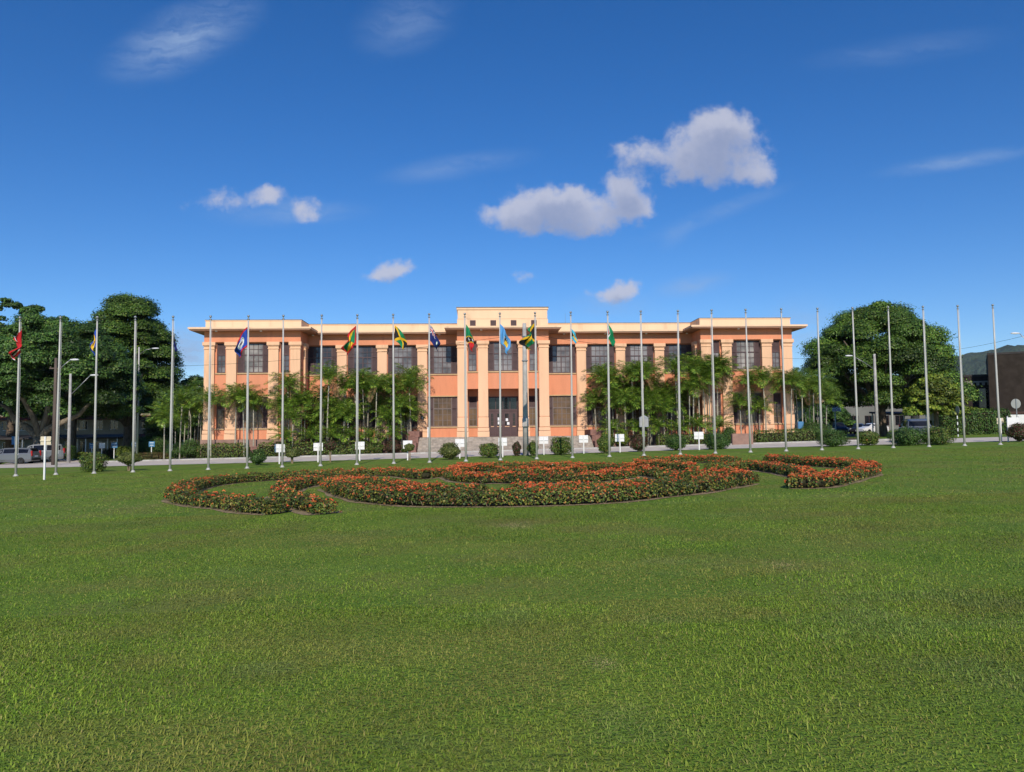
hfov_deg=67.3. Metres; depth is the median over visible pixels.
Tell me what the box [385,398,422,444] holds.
palm tree
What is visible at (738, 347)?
window
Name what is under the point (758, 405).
palm tree
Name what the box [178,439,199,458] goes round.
bush
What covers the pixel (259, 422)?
window
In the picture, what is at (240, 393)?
palm tree
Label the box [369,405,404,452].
palm tree
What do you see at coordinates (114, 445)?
verge sign
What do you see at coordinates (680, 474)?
flower hedge
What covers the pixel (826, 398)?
palm tree
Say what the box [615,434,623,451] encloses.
notice board
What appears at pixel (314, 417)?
palm tree
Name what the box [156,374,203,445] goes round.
leafy tree
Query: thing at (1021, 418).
sheet fence
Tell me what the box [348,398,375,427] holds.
window
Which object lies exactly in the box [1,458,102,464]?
side road
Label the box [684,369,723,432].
palm tree
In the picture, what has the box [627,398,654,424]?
window
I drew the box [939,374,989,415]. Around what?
brown building
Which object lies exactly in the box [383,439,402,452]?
bush
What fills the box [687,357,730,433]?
palm tree
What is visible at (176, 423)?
palm tree
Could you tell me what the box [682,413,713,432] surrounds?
palm tree
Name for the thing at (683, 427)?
palm tree
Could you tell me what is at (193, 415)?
palm tree
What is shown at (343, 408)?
palm tree
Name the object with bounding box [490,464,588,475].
flower hedge
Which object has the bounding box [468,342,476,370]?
window
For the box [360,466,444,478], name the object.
flower hedge
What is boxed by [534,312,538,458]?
flagpole
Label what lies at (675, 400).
palm tree
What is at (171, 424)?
flagpole
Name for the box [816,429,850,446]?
bush
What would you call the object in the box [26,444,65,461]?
parked car
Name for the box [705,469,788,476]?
mulch strip
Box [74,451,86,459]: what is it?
bush
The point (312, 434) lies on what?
palm tree
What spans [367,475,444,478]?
mulch strip
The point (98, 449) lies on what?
window
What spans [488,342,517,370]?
window
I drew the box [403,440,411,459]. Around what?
notice board
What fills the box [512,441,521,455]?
bush
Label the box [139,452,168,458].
hedge
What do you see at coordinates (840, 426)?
parked car
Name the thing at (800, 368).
palm tree
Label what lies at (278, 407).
palm tree
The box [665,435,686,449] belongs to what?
bush
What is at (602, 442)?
bush
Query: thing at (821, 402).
palm tree
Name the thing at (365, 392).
palm tree
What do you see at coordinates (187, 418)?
palm tree
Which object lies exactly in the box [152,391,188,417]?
palm tree
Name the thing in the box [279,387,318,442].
palm tree
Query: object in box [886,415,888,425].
window
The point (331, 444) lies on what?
bush
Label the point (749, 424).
flagpole
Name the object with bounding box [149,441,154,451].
verge sign
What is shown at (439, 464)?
grass
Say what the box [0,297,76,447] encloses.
feathery tree
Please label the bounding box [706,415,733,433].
palm tree
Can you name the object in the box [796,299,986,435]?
rain tree
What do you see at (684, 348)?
window
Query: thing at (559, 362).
window
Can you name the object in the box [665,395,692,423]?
window
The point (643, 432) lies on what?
flagpole
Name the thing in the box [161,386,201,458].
palm tree
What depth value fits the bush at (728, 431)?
66.93 m
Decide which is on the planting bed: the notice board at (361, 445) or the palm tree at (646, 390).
the palm tree at (646, 390)
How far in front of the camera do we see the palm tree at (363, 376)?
68.51 m
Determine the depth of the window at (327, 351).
72.40 m
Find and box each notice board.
[274,444,284,463]
[313,443,322,461]
[355,442,364,460]
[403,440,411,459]
[455,439,463,457]
[498,438,506,456]
[539,436,547,454]
[579,435,587,453]
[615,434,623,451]
[694,432,703,449]
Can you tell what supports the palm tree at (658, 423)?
on the planting bed
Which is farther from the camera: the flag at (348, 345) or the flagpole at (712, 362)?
the flagpole at (712, 362)
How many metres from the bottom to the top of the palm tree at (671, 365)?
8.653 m
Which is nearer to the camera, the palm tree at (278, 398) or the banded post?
the palm tree at (278, 398)
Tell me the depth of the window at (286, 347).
69.37 m
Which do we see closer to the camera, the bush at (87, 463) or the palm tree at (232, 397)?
the bush at (87, 463)
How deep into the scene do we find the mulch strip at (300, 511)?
17.18 m
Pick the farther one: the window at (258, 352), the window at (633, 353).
the window at (633, 353)
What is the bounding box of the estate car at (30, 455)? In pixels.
[0,448,41,463]
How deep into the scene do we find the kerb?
66.11 m
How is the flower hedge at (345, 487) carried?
on the mulch strip at (327, 493)
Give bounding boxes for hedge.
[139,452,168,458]
[163,468,341,514]
[197,442,249,457]
[257,438,369,456]
[267,467,365,514]
[318,469,759,506]
[335,474,488,493]
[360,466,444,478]
[442,462,637,482]
[454,460,637,471]
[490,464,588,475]
[505,476,661,493]
[632,458,699,470]
[635,464,672,478]
[639,453,741,462]
[656,432,723,444]
[658,466,751,481]
[703,460,820,478]
[753,428,815,442]
[762,453,883,487]
[929,408,1011,434]
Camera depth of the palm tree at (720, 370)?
69.09 m
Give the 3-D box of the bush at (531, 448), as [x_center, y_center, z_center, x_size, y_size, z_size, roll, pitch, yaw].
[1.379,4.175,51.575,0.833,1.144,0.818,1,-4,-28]
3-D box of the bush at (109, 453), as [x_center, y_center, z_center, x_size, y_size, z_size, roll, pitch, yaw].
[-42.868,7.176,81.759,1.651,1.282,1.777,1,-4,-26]
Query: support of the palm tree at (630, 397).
on the planting bed
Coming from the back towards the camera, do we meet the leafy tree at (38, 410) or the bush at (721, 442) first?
the leafy tree at (38, 410)
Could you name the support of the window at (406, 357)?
in the public building at (302, 340)
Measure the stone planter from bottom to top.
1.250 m
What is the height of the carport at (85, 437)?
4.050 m
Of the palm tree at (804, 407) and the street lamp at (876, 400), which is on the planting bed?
the palm tree at (804, 407)
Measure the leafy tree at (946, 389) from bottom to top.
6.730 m
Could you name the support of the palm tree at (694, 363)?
on the planting bed
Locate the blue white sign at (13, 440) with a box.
[11,436,18,462]
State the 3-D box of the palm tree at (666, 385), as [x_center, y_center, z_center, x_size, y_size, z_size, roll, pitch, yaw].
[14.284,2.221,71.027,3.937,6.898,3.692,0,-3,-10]
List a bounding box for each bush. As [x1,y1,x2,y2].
[63,445,77,459]
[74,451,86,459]
[77,451,109,471]
[102,447,115,458]
[114,451,142,470]
[115,445,131,456]
[129,436,148,454]
[142,436,168,452]
[165,443,185,458]
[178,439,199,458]
[248,449,266,464]
[285,449,299,462]
[324,439,337,461]
[366,441,384,453]
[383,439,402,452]
[404,443,414,459]
[437,442,460,459]
[478,442,498,457]
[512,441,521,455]
[526,440,538,455]
[548,436,570,454]
[596,435,611,453]
[600,433,614,445]
[614,429,629,446]
[629,437,646,451]
[630,432,648,443]
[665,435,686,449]
[702,432,730,448]
[721,426,735,440]
[801,419,823,440]
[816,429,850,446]
[818,423,833,437]
[854,430,880,445]
[886,426,931,445]
[920,425,956,444]
[1004,422,1023,441]
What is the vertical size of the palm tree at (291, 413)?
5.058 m
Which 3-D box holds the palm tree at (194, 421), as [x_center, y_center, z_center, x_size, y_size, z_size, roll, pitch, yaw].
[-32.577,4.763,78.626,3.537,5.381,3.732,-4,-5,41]
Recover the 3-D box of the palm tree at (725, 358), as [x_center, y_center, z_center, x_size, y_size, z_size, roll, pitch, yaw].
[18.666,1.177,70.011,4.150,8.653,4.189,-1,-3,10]
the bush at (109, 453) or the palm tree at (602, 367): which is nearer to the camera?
the palm tree at (602, 367)
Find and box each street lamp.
[49,358,78,464]
[66,374,97,462]
[136,347,158,452]
[845,354,878,433]
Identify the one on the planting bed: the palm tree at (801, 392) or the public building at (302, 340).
the palm tree at (801, 392)
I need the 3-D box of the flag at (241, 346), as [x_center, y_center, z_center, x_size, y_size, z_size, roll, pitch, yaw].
[-15.573,-2.492,44.041,0.520,1.820,0.628,-4,-5,41]
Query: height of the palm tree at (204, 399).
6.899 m
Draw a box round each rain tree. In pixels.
[68,291,188,446]
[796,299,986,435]
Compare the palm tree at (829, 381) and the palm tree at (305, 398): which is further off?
the palm tree at (829, 381)
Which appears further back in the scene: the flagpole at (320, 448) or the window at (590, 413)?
the window at (590, 413)
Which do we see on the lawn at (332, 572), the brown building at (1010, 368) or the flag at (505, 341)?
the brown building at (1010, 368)
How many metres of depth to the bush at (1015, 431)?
52.02 m
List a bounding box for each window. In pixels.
[2,421,6,430]
[79,421,86,429]
[79,441,84,451]
[96,420,102,429]
[96,441,101,451]
[110,420,117,429]
[216,397,224,428]
[217,343,225,372]
[237,397,267,428]
[238,343,267,372]
[281,343,288,372]
[281,414,287,427]
[308,346,336,374]
[308,398,335,427]
[348,346,376,374]
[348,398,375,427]
[388,346,416,373]
[388,397,417,426]
[430,346,456,373]
[430,397,457,426]
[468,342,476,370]
[469,396,476,425]
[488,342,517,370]
[529,342,537,370]
[529,396,534,425]
[549,345,575,372]
[549,396,576,425]
[586,345,614,372]
[587,396,615,424]
[625,345,653,371]
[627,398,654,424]
[664,344,691,371]
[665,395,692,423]
[711,341,718,356]
[715,393,720,422]
[732,341,760,368]
[733,393,761,422]
[772,340,779,368]
[773,393,781,422]
[865,416,873,423]
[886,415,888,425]
[895,415,903,424]
[978,388,989,407]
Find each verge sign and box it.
[99,443,104,455]
[111,442,117,458]
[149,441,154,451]
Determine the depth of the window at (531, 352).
70.33 m
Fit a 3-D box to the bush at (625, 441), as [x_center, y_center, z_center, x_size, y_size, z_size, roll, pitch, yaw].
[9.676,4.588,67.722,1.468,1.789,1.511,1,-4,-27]
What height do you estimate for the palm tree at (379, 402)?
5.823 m
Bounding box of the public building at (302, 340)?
[188,307,807,454]
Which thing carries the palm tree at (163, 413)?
on the planting bed
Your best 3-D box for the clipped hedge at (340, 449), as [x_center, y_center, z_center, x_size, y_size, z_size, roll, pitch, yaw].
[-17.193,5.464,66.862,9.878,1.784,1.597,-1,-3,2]
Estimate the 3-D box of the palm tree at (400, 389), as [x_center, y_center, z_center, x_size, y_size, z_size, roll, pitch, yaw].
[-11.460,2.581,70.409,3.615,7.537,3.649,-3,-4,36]
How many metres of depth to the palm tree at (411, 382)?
69.38 m
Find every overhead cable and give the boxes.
[57,334,520,367]
[527,334,873,358]
[875,336,1021,355]
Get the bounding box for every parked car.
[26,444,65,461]
[827,422,847,433]
[850,423,863,433]
[855,423,888,432]
[899,419,934,432]
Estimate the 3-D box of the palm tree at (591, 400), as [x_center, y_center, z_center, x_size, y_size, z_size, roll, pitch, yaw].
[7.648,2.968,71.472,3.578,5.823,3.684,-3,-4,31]
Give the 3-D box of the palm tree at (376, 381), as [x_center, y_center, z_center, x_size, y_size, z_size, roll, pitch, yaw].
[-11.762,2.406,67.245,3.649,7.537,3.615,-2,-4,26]
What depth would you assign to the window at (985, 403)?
98.79 m
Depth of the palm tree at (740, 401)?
69.22 m
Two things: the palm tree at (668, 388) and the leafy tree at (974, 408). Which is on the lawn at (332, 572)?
the leafy tree at (974, 408)
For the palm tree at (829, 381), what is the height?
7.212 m
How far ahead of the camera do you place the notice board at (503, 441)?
50.85 m
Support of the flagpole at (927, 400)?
on the lawn at (332, 572)
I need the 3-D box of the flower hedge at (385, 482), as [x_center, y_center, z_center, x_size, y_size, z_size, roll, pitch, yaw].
[-3.513,2.909,22.648,1.415,0.535,8.180,2,-4,-38]
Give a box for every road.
[0,437,1023,467]
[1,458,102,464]
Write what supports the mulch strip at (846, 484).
on the lawn at (332, 572)
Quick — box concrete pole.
[521,323,528,455]
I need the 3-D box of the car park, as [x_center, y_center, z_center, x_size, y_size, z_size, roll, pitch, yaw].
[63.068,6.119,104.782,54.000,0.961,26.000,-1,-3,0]
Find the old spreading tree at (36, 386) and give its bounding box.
[0,310,149,461]
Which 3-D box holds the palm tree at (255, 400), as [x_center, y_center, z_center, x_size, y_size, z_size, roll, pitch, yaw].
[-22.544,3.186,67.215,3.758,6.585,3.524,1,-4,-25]
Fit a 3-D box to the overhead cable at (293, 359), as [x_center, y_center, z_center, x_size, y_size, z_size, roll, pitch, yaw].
[-18.376,-2.433,58.361,39.830,1.359,0.019,-2,-4,15]
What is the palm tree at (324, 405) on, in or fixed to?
on the planting bed
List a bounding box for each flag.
[9,330,21,359]
[90,330,95,355]
[234,327,246,357]
[341,326,355,354]
[395,326,406,349]
[430,325,439,350]
[466,325,473,351]
[500,324,510,354]
[519,324,534,349]
[572,330,577,343]
[608,324,614,345]
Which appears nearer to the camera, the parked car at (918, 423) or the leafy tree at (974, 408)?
the parked car at (918, 423)
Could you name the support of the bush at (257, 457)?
on the lawn at (332, 572)
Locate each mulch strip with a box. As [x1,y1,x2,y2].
[161,478,292,514]
[264,476,365,514]
[318,483,756,506]
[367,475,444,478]
[439,477,635,483]
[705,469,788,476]
[781,463,882,488]
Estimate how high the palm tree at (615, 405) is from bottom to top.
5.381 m
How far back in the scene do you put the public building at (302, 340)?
71.00 m
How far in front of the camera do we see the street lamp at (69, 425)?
68.88 m
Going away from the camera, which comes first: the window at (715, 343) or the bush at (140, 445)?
the window at (715, 343)
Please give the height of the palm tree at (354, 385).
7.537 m
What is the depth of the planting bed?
73.78 m
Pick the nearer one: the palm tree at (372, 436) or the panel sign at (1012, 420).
the panel sign at (1012, 420)
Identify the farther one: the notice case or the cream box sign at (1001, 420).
the notice case
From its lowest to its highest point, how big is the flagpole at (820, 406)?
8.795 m
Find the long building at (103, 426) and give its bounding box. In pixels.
[0,410,183,452]
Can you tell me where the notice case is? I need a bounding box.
[639,415,648,431]
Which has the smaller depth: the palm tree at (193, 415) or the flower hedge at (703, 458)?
the flower hedge at (703, 458)
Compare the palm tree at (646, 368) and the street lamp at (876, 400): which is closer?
the palm tree at (646, 368)
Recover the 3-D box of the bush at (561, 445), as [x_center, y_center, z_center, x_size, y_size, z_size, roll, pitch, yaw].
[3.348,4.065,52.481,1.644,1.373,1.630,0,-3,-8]
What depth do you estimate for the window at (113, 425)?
108.00 m
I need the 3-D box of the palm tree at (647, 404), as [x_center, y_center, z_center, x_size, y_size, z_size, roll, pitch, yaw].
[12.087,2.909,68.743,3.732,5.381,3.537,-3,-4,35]
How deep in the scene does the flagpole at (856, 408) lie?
47.34 m
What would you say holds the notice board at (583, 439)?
on the lawn at (332, 572)
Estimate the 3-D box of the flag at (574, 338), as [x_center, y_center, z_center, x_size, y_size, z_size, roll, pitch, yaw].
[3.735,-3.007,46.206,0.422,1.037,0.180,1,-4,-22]
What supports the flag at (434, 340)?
attached to the flagpole at (429, 441)
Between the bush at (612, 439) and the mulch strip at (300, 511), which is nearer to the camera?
the mulch strip at (300, 511)
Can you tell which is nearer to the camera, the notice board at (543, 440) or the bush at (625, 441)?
the notice board at (543, 440)
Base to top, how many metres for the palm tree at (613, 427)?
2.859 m
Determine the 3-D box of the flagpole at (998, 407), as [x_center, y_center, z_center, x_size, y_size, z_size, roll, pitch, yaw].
[30.176,-0.749,47.915,0.280,8.795,0.280,2,-4,-36]
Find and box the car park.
[840,432,895,435]
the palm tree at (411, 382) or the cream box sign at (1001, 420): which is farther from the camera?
the palm tree at (411, 382)
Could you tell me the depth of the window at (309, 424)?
72.05 m
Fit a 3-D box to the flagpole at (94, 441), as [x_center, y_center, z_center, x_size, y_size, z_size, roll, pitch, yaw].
[-23.200,0.460,42.871,0.280,8.795,0.280,2,-5,-38]
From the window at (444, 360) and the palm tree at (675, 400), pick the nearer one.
the palm tree at (675, 400)
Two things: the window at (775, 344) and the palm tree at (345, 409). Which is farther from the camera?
the window at (775, 344)
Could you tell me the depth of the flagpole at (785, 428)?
47.03 m
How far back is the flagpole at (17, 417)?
42.18 m
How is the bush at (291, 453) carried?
on the lawn at (332, 572)
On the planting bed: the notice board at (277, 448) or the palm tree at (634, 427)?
the palm tree at (634, 427)
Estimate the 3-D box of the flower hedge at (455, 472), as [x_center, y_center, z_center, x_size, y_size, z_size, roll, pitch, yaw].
[-0.811,3.153,28.398,4.958,0.558,11.333,2,-4,-35]
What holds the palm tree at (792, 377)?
on the planting bed
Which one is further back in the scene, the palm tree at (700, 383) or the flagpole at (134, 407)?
the palm tree at (700, 383)
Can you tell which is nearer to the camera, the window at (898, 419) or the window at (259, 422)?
the window at (259, 422)
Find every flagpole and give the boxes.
[14,316,21,475]
[53,316,61,474]
[91,316,98,473]
[131,316,136,471]
[168,316,174,470]
[206,315,211,469]
[244,315,249,468]
[281,315,284,466]
[319,314,322,465]
[354,314,358,464]
[391,314,395,463]
[427,313,431,462]
[464,313,466,460]
[499,312,501,459]
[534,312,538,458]
[569,311,574,457]
[606,311,611,456]
[640,310,645,455]
[677,310,682,454]
[710,309,716,453]
[744,309,751,451]
[780,308,787,450]
[816,308,822,449]
[851,307,859,448]
[887,306,895,447]
[922,306,931,446]
[956,305,966,445]
[991,304,1002,444]
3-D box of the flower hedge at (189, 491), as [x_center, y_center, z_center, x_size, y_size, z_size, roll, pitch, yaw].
[-8.337,3.117,23.883,5.080,0.551,15.339,0,-3,-7]
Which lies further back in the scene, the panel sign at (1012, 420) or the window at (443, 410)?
the window at (443, 410)
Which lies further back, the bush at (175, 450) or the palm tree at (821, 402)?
the palm tree at (821, 402)
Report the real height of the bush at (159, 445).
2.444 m
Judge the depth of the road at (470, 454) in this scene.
59.81 m
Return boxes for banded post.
[955,406,958,436]
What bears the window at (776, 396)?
in the public building at (302, 340)
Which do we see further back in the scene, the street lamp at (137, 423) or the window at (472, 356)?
the street lamp at (137, 423)
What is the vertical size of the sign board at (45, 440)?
2.160 m
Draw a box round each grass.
[0,446,1023,520]
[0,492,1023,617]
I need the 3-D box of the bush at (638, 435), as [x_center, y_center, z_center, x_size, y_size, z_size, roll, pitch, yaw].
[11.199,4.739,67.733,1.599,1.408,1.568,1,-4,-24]
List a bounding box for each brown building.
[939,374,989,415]
[985,351,1023,414]
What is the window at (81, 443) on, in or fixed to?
in the long building at (103, 426)
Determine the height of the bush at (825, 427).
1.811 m
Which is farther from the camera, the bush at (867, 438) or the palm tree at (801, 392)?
the palm tree at (801, 392)
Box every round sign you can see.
[929,412,933,420]
[1011,399,1020,416]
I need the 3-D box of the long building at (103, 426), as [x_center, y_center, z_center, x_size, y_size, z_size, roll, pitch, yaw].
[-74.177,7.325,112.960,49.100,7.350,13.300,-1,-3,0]
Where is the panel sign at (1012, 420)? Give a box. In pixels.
[1006,416,1019,441]
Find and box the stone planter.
[731,433,752,444]
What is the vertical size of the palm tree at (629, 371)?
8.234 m
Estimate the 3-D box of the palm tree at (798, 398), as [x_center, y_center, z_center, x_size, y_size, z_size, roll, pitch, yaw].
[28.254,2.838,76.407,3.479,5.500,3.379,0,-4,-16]
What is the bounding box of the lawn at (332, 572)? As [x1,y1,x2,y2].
[0,430,1023,771]
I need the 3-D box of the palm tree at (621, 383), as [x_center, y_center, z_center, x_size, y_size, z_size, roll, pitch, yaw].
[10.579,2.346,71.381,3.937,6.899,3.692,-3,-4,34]
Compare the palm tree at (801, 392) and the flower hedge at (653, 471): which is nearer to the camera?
the flower hedge at (653, 471)
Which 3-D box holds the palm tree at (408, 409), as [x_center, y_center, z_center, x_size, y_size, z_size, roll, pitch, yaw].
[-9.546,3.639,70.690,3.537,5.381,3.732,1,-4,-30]
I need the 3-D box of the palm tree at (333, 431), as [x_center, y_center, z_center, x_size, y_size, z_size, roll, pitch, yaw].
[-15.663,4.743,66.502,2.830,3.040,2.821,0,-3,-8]
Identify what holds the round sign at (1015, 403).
on the lawn at (332, 572)
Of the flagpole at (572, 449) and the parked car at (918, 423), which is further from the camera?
the parked car at (918, 423)
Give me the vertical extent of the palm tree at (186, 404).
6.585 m
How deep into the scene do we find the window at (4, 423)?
108.00 m
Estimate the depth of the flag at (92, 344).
43.07 m
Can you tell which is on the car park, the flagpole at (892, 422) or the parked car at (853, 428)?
the parked car at (853, 428)
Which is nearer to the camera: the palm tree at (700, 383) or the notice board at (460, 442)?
the notice board at (460, 442)
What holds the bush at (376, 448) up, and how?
on the planting bed
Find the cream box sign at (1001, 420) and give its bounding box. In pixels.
[997,418,1003,441]
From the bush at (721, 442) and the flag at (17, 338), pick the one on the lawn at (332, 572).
the bush at (721, 442)
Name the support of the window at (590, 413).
in the public building at (302, 340)
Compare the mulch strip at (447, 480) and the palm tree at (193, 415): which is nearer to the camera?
the mulch strip at (447, 480)
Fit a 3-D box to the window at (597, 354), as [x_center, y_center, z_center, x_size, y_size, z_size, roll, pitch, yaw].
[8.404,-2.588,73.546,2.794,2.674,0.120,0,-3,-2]
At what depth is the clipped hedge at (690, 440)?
67.49 m
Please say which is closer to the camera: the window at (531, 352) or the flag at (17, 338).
the flag at (17, 338)
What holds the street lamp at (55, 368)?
on the lawn at (332, 572)
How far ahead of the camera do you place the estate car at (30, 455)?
69.48 m
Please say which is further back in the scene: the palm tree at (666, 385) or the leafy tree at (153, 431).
the leafy tree at (153, 431)
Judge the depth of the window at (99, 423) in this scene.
108.00 m
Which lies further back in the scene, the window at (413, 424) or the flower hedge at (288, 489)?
the window at (413, 424)
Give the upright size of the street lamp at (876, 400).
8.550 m
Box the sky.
[0,0,1023,380]
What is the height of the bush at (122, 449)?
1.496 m
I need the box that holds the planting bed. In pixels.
[153,438,856,459]
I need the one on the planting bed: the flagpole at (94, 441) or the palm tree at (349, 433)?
the palm tree at (349, 433)
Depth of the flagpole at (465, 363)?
45.38 m
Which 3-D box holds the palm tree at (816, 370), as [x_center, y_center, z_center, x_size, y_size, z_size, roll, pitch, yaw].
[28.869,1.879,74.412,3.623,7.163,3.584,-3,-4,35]
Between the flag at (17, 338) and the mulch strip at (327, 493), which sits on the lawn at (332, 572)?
the mulch strip at (327, 493)
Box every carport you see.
[0,434,140,456]
[869,411,1023,431]
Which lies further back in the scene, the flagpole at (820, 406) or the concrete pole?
the concrete pole
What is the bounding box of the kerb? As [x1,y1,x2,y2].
[108,439,895,461]
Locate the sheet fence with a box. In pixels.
[1008,415,1023,423]
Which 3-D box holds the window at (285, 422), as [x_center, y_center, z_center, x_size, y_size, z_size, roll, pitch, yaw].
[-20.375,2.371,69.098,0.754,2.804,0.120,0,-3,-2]
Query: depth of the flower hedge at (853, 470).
22.15 m
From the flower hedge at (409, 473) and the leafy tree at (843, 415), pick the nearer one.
the flower hedge at (409, 473)
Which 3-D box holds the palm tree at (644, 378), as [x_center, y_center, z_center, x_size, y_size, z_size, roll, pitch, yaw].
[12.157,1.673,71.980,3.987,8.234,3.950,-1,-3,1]
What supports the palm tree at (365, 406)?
on the planting bed
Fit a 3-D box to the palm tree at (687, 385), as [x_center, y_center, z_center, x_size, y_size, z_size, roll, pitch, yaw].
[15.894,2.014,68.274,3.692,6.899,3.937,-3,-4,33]
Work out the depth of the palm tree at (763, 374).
68.91 m
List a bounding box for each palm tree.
[143,401,186,458]
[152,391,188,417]
[155,412,192,458]
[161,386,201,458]
[169,383,203,440]
[173,389,202,439]
[173,407,202,457]
[177,409,203,440]
[183,389,202,457]
[183,397,202,439]
[186,384,232,455]
[211,381,257,446]
[222,382,262,456]
[232,385,274,445]
[263,385,303,419]
[264,370,308,441]
[266,397,300,417]
[267,425,302,453]
[274,402,311,445]
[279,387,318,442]
[284,386,318,440]
[295,425,324,443]
[296,406,331,442]
[302,411,329,441]
[304,360,351,440]
[305,382,341,439]
[305,393,343,440]
[308,399,348,423]
[314,423,346,443]
[323,407,355,443]
[324,397,363,443]
[326,374,362,432]
[327,399,366,442]
[332,424,365,443]
[335,373,370,421]
[340,367,380,438]
[347,376,388,452]
[352,381,383,441]
[358,371,396,439]
[358,427,384,453]
[359,393,392,438]
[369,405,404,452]
[377,374,402,412]
[377,374,406,439]
[377,424,409,442]
[379,391,418,452]
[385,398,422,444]
[388,373,427,430]
[389,363,433,430]
[389,398,426,440]
[574,388,607,428]
[581,362,621,430]
[587,366,627,432]
[592,375,630,446]
[596,418,625,446]
[597,393,638,446]
[605,385,641,445]
[607,376,640,445]
[613,360,652,435]
[616,385,646,408]
[620,361,660,440]
[621,356,664,391]
[621,418,647,436]
[627,389,666,445]
[629,385,664,445]
[635,378,666,445]
[645,396,678,433]
[645,414,673,444]
[648,374,677,433]
[649,385,687,434]
[651,352,697,433]
[651,389,692,434]
[665,418,691,434]
[669,369,711,436]
[671,349,716,433]
[671,387,699,433]
[681,365,717,431]
[681,367,716,431]
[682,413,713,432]
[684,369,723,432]
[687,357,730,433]
[699,355,736,431]
[700,355,734,387]
[704,350,739,433]
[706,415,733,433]
[723,388,757,433]
[728,368,771,432]
[741,394,777,429]
[742,365,782,432]
[761,365,806,406]
[774,367,812,431]
[782,371,823,421]
[793,367,813,421]
[794,391,815,424]
[794,396,822,422]
[795,368,835,420]
[798,369,826,422]
[803,371,838,423]
[804,390,835,425]
[808,386,847,423]
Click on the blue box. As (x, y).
(800, 425)
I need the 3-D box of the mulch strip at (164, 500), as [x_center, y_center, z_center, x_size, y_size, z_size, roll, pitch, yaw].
[-8.374,3.297,23.864,4.982,0.114,15.385,0,-3,-8]
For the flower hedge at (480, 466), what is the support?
on the mulch strip at (447, 480)
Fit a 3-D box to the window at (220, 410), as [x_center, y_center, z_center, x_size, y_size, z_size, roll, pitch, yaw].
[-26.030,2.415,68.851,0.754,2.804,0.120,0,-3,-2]
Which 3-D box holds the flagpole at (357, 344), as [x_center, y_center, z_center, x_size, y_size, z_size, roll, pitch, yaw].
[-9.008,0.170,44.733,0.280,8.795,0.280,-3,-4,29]
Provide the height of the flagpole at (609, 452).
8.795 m
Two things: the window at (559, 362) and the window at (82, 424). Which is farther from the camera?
the window at (82, 424)
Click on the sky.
(338, 160)
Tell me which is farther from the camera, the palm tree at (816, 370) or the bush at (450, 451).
the palm tree at (816, 370)
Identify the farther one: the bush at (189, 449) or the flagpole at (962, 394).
the bush at (189, 449)
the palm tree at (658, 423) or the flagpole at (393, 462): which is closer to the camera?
the flagpole at (393, 462)
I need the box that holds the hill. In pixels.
[896,345,1023,375]
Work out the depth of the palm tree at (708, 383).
68.34 m
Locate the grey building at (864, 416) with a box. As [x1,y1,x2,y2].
[794,401,924,431]
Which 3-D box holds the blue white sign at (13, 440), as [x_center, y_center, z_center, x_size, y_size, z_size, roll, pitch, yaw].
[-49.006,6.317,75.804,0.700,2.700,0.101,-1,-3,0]
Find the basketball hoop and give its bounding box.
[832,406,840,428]
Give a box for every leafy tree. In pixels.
[0,344,140,447]
[141,413,202,443]
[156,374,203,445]
[796,402,855,426]
[900,373,972,426]
[965,406,990,415]
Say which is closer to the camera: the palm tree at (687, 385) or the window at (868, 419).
the palm tree at (687, 385)
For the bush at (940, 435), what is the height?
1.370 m
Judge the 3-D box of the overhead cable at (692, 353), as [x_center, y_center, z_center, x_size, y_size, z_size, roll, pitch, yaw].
[18.404,-2.921,64.779,41.939,0.833,0.020,2,-4,-33]
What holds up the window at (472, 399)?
in the public building at (302, 340)
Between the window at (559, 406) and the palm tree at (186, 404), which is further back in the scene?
the window at (559, 406)
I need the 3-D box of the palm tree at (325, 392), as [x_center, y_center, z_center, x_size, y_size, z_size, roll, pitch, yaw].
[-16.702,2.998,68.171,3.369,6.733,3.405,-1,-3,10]
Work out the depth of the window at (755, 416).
70.89 m
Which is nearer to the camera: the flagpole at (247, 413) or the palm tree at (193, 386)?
the flagpole at (247, 413)
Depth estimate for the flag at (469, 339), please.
45.50 m
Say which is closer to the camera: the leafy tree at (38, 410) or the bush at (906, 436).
the bush at (906, 436)
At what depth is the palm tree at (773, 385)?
69.03 m
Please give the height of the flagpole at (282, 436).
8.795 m
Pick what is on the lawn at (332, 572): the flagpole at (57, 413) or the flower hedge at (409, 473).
the flagpole at (57, 413)
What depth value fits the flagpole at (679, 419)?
46.55 m
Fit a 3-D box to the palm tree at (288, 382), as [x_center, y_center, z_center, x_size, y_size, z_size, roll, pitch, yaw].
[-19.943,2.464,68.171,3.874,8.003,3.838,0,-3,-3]
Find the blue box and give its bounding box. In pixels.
[797,422,803,428]
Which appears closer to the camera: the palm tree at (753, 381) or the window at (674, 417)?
the palm tree at (753, 381)
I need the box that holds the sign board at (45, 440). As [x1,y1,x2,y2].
[40,436,50,479]
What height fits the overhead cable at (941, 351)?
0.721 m

